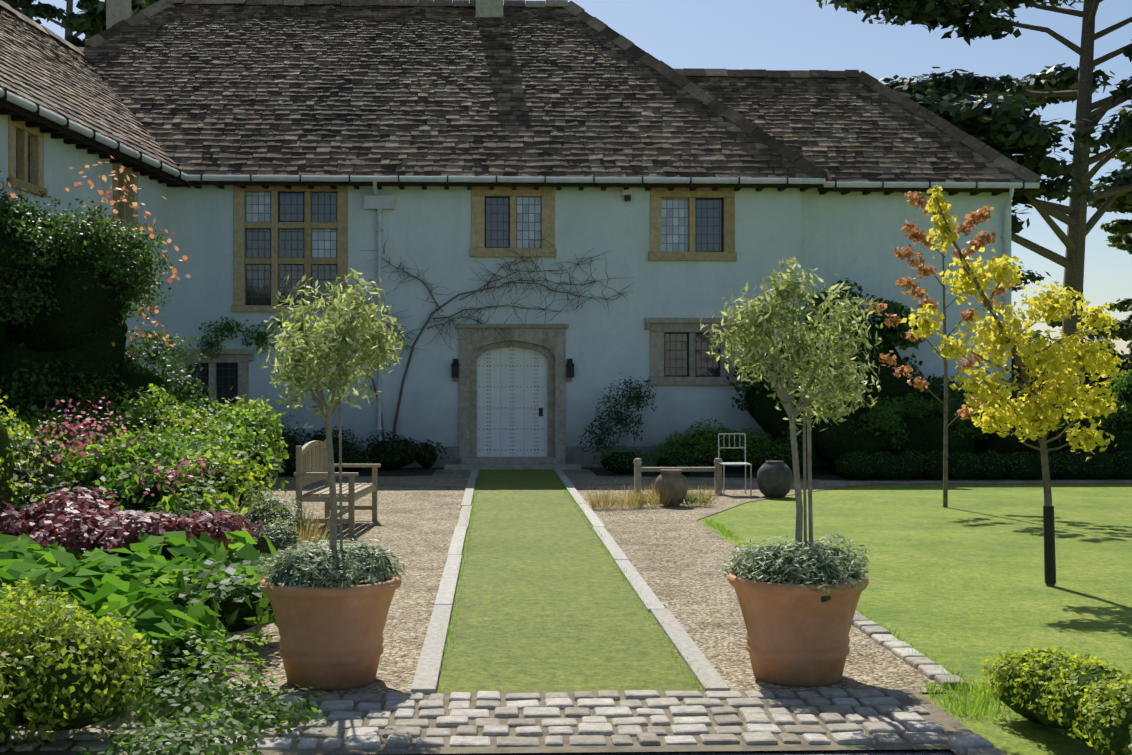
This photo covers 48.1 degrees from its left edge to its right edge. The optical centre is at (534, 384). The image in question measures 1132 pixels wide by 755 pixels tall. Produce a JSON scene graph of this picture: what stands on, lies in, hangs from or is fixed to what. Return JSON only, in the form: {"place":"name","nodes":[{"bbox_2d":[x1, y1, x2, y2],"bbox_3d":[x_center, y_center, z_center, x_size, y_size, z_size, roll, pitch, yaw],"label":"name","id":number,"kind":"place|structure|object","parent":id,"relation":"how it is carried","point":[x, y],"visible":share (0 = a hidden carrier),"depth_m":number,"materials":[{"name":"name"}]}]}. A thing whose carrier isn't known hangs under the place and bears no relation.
{"place":"outdoors","nodes":[
{"label":"outdoors","id":0,"kind":"place"},
{"bbox_2d":[2,0,158,46],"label":"cedar","id":1,"kind":"object","parent":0,"point":[90,22],"depth_m":44.00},
{"bbox_2d":[1,360,276,549],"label":"flowering shrub","id":2,"kind":"object","parent":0,"point":[23,474],"visible":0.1,"depth_m":12.28,"materials":[{"name":"plant"}]},
{"bbox_2d":[0,383,288,543],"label":"shrub","id":3,"kind":"object","parent":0,"point":[92,474],"visible":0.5,"depth_m":14.48,"materials":[{"name":"green plant"}]},
{"bbox_2d":[85,505,285,694],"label":"bed soil","id":4,"kind":"structure","parent":0,"point":[166,553],"depth_m":11.62,"materials":[{"name":"brown soil"}]},
{"bbox_2d":[0,485,262,552],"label":"heuchera","id":5,"kind":"object","parent":4,"relation":"on","point":[80,526],"visible":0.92,"depth_m":10.06,"materials":[{"name":"purple plant"}]},
{"bbox_2d":[0,529,279,689],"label":"leafy plants","id":6,"kind":"object","parent":4,"relation":"on","point":[95,581],"visible":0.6,"depth_m":7.80,"materials":[{"name":"green plant"}]},
{"bbox_2d":[0,381,288,515],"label":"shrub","id":7,"kind":"object","parent":4,"relation":"on","point":[235,488],"visible":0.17,"depth_m":12.49,"materials":[{"name":"plant"}]},
{"bbox_2d":[0,388,50,533],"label":"yellow green shrub","id":8,"kind":"object","parent":7,"relation":"on","point":[7,463],"visible":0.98,"depth_m":10.37,"materials":[{"name":"green plant"}]},
{"bbox_2d":[34,398,281,451],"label":"perennial flowers","id":9,"kind":"object","parent":7,"relation":"on","point":[184,419],"visible":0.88,"depth_m":14.32,"materials":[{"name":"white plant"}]},
{"bbox_2d":[0,356,291,645],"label":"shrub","id":10,"kind":"object","parent":4,"relation":"on","point":[242,606],"visible":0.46,"depth_m":11.79,"materials":[{"name":"green plant"}]},
{"bbox_2d":[0,171,216,431],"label":"bush","id":11,"kind":"object","parent":10,"relation":"on","point":[99,241],"depth_m":16.44,"materials":[{"name":"green plant"}]},
{"bbox_2d":[28,397,218,501],"bbox_3d":[-3.921,0.608,12.244,2.312,0.975,1.098,0,0,29],"label":"pink flower shrub","id":12,"kind":"object","parent":10,"relation":"on","point":[99,428],"visible":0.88,"depth_m":12.33,"materials":[{"name":"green plant"}]},
{"bbox_2d":[141,634,233,687],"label":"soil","id":13,"kind":"structure","parent":4,"relation":"on","point":[200,644],"depth_m":6.74,"materials":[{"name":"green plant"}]},
{"bbox_2d":[126,624,271,698],"bbox_3d":[-4.926,0.765,5.715,7.173,1.477,4.434,0,0,-2],"label":"shrub","id":14,"kind":"object","parent":4,"relation":"on","point":[173,649],"visible":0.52,"depth_m":6.19,"materials":[{"name":"green plant"}]},
{"bbox_2d":[218,526,239,556],"bbox_3d":[-2.839,1.411,11.479,0.320,0.300,0.320,0,0,-2],"label":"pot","id":15,"kind":"object","parent":4,"relation":"on","point":[225,543],"visible":0.02,"depth_m":11.38,"materials":[{"name":"ceramic"}]},
{"bbox_2d":[196,489,253,523],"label":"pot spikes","id":16,"kind":"object","parent":15,"relation":"on","point":[234,507],"visible":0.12,"depth_m":11.44,"materials":[{"name":"green plant"}]},
{"bbox_2d":[234,483,313,554],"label":"grey mounds","id":17,"kind":"object","parent":4,"relation":"on","point":[280,536],"visible":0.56,"depth_m":12.23,"materials":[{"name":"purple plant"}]},
{"bbox_2d":[269,508,329,547],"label":"dry grass","id":18,"kind":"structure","parent":4,"relation":"on","point":[308,533],"depth_m":12.07,"materials":[{"name":"beige plant"}]},
{"bbox_2d":[257,268,406,551],"bbox_3d":[-1.056,0.237,6.624,0.746,1.688,0.855,0,0,-2],"label":"olive","id":19,"kind":"object","parent":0,"point":[302,355],"depth_m":6.53,"materials":[{"name":"green plant"}]},
{"bbox_2d":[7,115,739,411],"bbox_3d":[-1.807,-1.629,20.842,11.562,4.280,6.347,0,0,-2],"label":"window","id":20,"kind":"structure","parent":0,"point":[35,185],"depth_m":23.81,"materials":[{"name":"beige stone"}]},
{"bbox_2d":[197,316,296,359],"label":"wall climber leaves","id":21,"kind":"object","parent":20,"relation":"attached to","point":[261,337],"visible":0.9,"depth_m":23.57,"materials":[{"name":"green plant"}]},
{"bbox_2d":[246,192,687,257],"bbox_3d":[-1.262,-2.998,23.934,8.350,1.242,0.001,0,0,-2],"label":"window glass","id":22,"kind":"object","parent":20,"relation":"in","point":[674,224],"visible":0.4,"depth_m":23.97,"materials":[{"name":"glass"}]},
{"bbox_2d":[500,348,500,456],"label":"door joints","id":23,"kind":"object","parent":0,"point":[500,402],"depth_m":24.02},
{"bbox_2d":[0,115,1010,446],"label":"house walls","id":24,"kind":"structure","parent":0,"point":[856,237],"depth_m":23.89,"materials":[{"name":"white paint"}]},
{"bbox_2d":[19,0,1131,354],"label":"sky","id":25,"kind":"structure","parent":0,"point":[707,34],"materials":[{"name":"blue"}]},
{"bbox_2d":[353,446,887,467],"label":"house plinth","id":26,"kind":"structure","parent":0,"point":[575,455],"depth_m":23.87,"materials":[{"name":"grey stone"}]},
{"bbox_2d":[346,749,955,754],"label":"asphalt drive","id":27,"kind":"structure","parent":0,"point":[881,752],"depth_m":5.35,"materials":[{"name":"grey asphalt"}]},
{"bbox_2d":[173,469,1131,693],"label":"gravel path","id":28,"kind":"structure","parent":0,"point":[677,555],"depth_m":11.07,"materials":[{"name":"beige gravel"}]},
{"bbox_2d":[260,573,401,690],"bbox_3d":[-1.067,1.283,6.652,0.732,0.556,0.732,0,0,-2],"label":"terracotta pot","id":29,"kind":"object","parent":28,"relation":"on","point":[331,639],"visible":0.79,"depth_m":6.41,"materials":[{"name":"orange ceramic"}]},
{"bbox_2d":[255,535,406,590],"bbox_3d":[-1.071,0.987,6.663,0.810,0.427,0.826,0,0,-2],"label":"potted plant","id":30,"kind":"object","parent":29,"relation":"on","point":[354,565],"visible":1,"depth_m":6.46,"materials":[{"name":"green plant"}]},
{"bbox_2d":[294,440,380,535],"bbox_3d":[-2.123,1.086,13.783,0.660,0.950,1.516,0,0,2],"label":"wooden armchair","id":31,"kind":"object","parent":28,"relation":"on","point":[311,462],"visible":0.94,"depth_m":13.41,"materials":[{"name":"brown wood"}]},
{"bbox_2d":[436,470,701,692],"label":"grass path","id":32,"kind":"structure","parent":28,"relation":"on","point":[546,603],"depth_m":8.69,"materials":[{"name":"green plant"}]},
{"bbox_2d":[434,469,709,692],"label":"turf edge blades","id":33,"kind":"object","parent":32,"relation":"on","point":[591,526],"visible":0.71,"depth_m":10.35,"materials":[{"name":"green plant"}]},
{"bbox_2d":[411,468,729,693],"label":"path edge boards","id":34,"kind":"object","parent":28,"relation":"on","point":[427,674],"visible":0.79,"depth_m":8.52,"materials":[{"name":"grey stone"}]},
{"bbox_2d":[581,482,721,509],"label":"dry grass","id":35,"kind":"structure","parent":28,"relation":"on","point":[600,499],"depth_m":15.93,"materials":[{"name":"beige plant"}]},
{"bbox_2d":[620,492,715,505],"bbox_3d":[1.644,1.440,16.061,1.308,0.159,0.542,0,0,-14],"label":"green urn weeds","id":36,"kind":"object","parent":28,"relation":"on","point":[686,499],"visible":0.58,"depth_m":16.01,"materials":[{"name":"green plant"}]},
{"bbox_2d":[655,469,687,506],"bbox_3d":[1.745,1.323,16.224,0.430,0.475,0.430,0,0,-2],"label":"urn","id":37,"kind":"object","parent":28,"relation":"on","point":[672,479],"visible":0.88,"depth_m":16.08,"materials":[{"name":"ceramic"}]},
{"bbox_2d":[633,458,722,493],"bbox_3d":[2.033,1.301,18.044,1.280,0.520,0.160,0,0,-2],"label":"rail bench","id":38,"kind":"object","parent":28,"relation":"on","point":[716,468],"visible":0.9,"depth_m":17.98,"materials":[{"name":"grey wood"}]},
{"bbox_2d":[718,433,751,495],"bbox_3d":[2.814,1.127,17.878,0.400,0.869,0.439,0,0,-2],"label":"metal chair","id":39,"kind":"object","parent":28,"relation":"on","point":[745,463],"visible":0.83,"depth_m":18.02,"materials":[{"name":"grey metal"}]},
{"bbox_2d":[757,461,792,497],"bbox_3d":[3.324,1.311,17.575,0.500,0.500,0.500,0,0,-2],"label":"urn","id":40,"kind":"object","parent":28,"relation":"on","point":[774,479],"visible":1,"depth_m":17.40,"materials":[{"name":"grey ceramic"}]},
{"bbox_2d":[728,571,868,686],"bbox_3d":[1.392,1.283,6.729,0.732,0.556,0.732,0,0,-2],"label":"terracotta pot","id":41,"kind":"object","parent":28,"relation":"on","point":[797,635],"visible":0.75,"depth_m":6.49,"materials":[{"name":"orange ceramic"}]},
{"bbox_2d":[721,531,876,601],"bbox_3d":[1.397,0.985,6.684,0.830,0.435,0.819,0,0,-2],"label":"potted plant","id":42,"kind":"object","parent":41,"relation":"on","point":[819,563],"visible":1,"depth_m":6.52,"materials":[{"name":"green plant"}]},
{"bbox_2d":[700,257,882,551],"bbox_3d":[1.351,0.201,6.698,0.935,1.760,0.784,0,0,-2],"label":"olive","id":43,"kind":"object","parent":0,"point":[761,317],"depth_m":6.66,"materials":[{"name":"green plant"}]},
{"bbox_2d":[697,483,1131,754],"bbox_3d":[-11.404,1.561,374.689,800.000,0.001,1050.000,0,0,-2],"label":"lawn","id":44,"kind":"structure","parent":0,"point":[958,584],"depth_m":10.83,"materials":[{"name":"green plant"}]},
{"bbox_2d":[0,689,994,754],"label":"sett bed","id":45,"kind":"object","parent":44,"relation":"on","point":[947,723],"visible":0.33,"depth_m":5.51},
{"bbox_2d":[0,576,161,750],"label":"shrub","id":46,"kind":"object","parent":45,"relation":"on","point":[74,674],"visible":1,"depth_m":5.26,"materials":[{"name":"green plant"}]},
{"bbox_2d":[72,634,326,754],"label":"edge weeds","id":47,"kind":"object","parent":45,"relation":"on","point":[189,700],"visible":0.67,"depth_m":5.58,"materials":[{"name":"green plant"}]},
{"bbox_2d":[0,611,1006,754],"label":"cobble setts","id":48,"kind":"structure","parent":44,"relation":"on","point":[592,730],"depth_m":5.77,"materials":[{"name":"grey stone"}]},
{"bbox_2d":[269,465,1131,480],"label":"bed soil","id":49,"kind":"structure","parent":44,"relation":"on","point":[822,472],"depth_m":21.96,"materials":[{"name":"brown soil"}]},
{"bbox_2d":[199,399,449,474],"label":"plants","id":50,"kind":"object","parent":49,"relation":"on","point":[396,453],"depth_m":22.80,"materials":[{"name":"green plant"}]},
{"bbox_2d":[333,236,633,440],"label":"wisteria stems","id":51,"kind":"object","parent":49,"relation":"on","point":[417,338],"visible":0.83,"depth_m":23.76,"materials":[{"name":"brown plant"}]},
{"bbox_2d":[577,373,656,457],"bbox_3d":[1.505,0.561,23.196,1.512,1.554,0.990,0,0,-2],"label":"shrub","id":52,"kind":"object","parent":49,"relation":"on","point":[618,420],"visible":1,"depth_m":23.19,"materials":[{"name":"green plant"}]},
{"bbox_2d":[592,432,816,474],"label":"shrubs","id":53,"kind":"object","parent":49,"relation":"on","point":[619,462],"visible":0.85,"depth_m":21.73,"materials":[{"name":"green plant"}]},
{"bbox_2d":[648,417,773,469],"bbox_3d":[3.198,1.045,22.904,2.383,0.952,1.282,0,0,22],"label":"light shrub","id":54,"kind":"object","parent":49,"relation":"on","point":[701,442],"visible":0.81,"depth_m":22.55,"materials":[{"name":"green plant"}]},
{"bbox_2d":[726,278,1131,466],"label":"shrubs","id":55,"kind":"object","parent":49,"relation":"on","point":[834,442],"depth_m":22.51,"materials":[{"name":"green plant"}]},
{"bbox_2d":[782,369,1131,453],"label":"shrubs","id":56,"kind":"object","parent":49,"relation":"on","point":[880,413],"visible":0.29,"depth_m":21.71,"materials":[{"name":"green plant"}]},
{"bbox_2d":[701,519,1019,719],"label":"grass blades","id":57,"kind":"object","parent":44,"relation":"on","point":[979,704],"visible":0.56,"depth_m":6.33,"materials":[{"name":"green plant"}]},
{"bbox_2d":[866,191,1012,507],"bbox_3d":[5.206,-0.450,16.154,1.939,4.022,0.603,0,0,-2],"label":"copper tree","id":58,"kind":"object","parent":44,"relation":"on","point":[918,235],"depth_m":16.11,"materials":[{"name":"orange plant"}]},
{"bbox_2d":[950,749,963,754],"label":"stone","id":59,"kind":"object","parent":44,"relation":"on","point":[955,751],"visible":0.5,"depth_m":5.32,"materials":[{"name":"grey stone"}]},
{"bbox_2d":[834,450,1131,479],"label":"box hedge","id":60,"kind":"object","parent":44,"relation":"on","point":[988,464],"visible":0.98,"depth_m":20.76,"materials":[{"name":"green plant"}]},
{"bbox_2d":[900,185,1130,586],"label":"gold tree","id":61,"kind":"object","parent":44,"relation":"on","point":[1052,360],"depth_m":9.83,"materials":[{"name":"yellow plant"}]},
{"bbox_2d":[1043,506,1055,583],"bbox_3d":[3.990,1.241,9.832,0.096,0.602,0.083,0,0,-2],"label":"tree guard","id":62,"kind":"object","parent":61,"relation":"attached to","point":[1049,547],"visible":0.91,"depth_m":9.80,"materials":[{"name":"black metal"}]},
{"bbox_2d":[1011,266,1051,291],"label":"tree foliage","id":63,"kind":"object","parent":44,"relation":"on","point":[1031,277],"depth_m":68.76,"materials":[{"name":"green plant"}]},
{"bbox_2d":[979,646,1131,754],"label":"gold hedge","id":64,"kind":"object","parent":44,"relation":"on","point":[1116,687],"depth_m":5.35,"materials":[{"name":"plant"}]},
{"bbox_2d":[1011,329,1131,401],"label":"hedge","id":65,"kind":"object","parent":44,"relation":"on","point":[1125,365],"visible":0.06,"depth_m":45.16,"materials":[{"name":"green plant"}]},
{"bbox_2d":[1046,146,1131,341],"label":"tree foliage","id":66,"kind":"object","parent":44,"relation":"on","point":[1121,231],"depth_m":62.40,"materials":[{"name":"green plant"}]},
{"bbox_3d":[-2.138,-1.189,22.529,22.829,5.500,19.254,0,0,-2],"label":"house","id":67,"kind":"object","parent":44,"relation":"on","visible":0},
{"bbox_2d":[0,155,190,346],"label":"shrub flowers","id":68,"kind":"object","parent":67,"relation":"attached to","point":[151,235],"visible":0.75,"depth_m":16.86,"materials":[{"name":"orange plant"}]},
{"bbox_2d":[48,7,722,176],"bbox_3d":[-2.137,-6.067,22.672,23.537,4.525,19.669,0,0,-2],"label":"roof base","id":69,"kind":"object","parent":67,"relation":"on","point":[469,93],"depth_m":25.39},
{"bbox_2d":[106,0,502,29],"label":"chimneys","id":70,"kind":"object","parent":69,"relation":"on","point":[117,11],"visible":0.19,"depth_m":29.27,"materials":[{"name":"grey stone"}]},
{"bbox_2d":[0,2,1027,182],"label":"roof tiles","id":71,"kind":"object","parent":69,"relation":"on","point":[152,71],"visible":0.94,"depth_m":25.14,"materials":[{"name":"stone"}]},
{"bbox_2d":[0,0,1040,182],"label":"roof ridge caps","id":72,"kind":"object","parent":71,"relation":"on","point":[738,119],"visible":0.73,"depth_m":26.50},
{"bbox_2d":[444,324,580,469],"bbox_3d":[-0.417,0.211,23.610,2.500,2.700,1.000,0,0,-2],"label":"door surround","id":73,"kind":"object","parent":67,"relation":"attached to","point":[548,341],"visible":0.85,"depth_m":23.80,"materials":[{"name":"beige stone"}]},
{"bbox_2d":[477,346,547,456],"bbox_3d":[-0.430,0.318,24.030,1.340,2.095,0.001,0,0,-2],"label":"front door","id":74,"kind":"structure","parent":73,"relation":"attached to","point":[522,419],"depth_m":24.03,"materials":[{"name":"white wood"}]},
{"bbox_2d":[0,89,1024,376],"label":"iron fittings","id":75,"kind":"object","parent":67,"relation":"attached to","point":[570,365],"visible":0.71,"depth_m":23.80,"materials":[{"name":"black metal"}]},
{"bbox_2d":[0,100,1036,195],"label":"roof eaves","id":76,"kind":"object","parent":67,"relation":"on","point":[45,125],"visible":0.58,"depth_m":23.44,"materials":[{"name":"grey wood"}]},
{"bbox_2d":[0,88,1039,440],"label":"gutter pipes","id":77,"kind":"object","parent":67,"relation":"attached to","point":[378,202],"visible":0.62,"depth_m":23.47,"materials":[{"name":"metal"}]},
{"bbox_2d":[816,0,1131,391],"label":"cedar","id":78,"kind":"object","parent":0,"point":[1012,123],"depth_m":41.17,"materials":[{"name":"green plant"}]}
]}

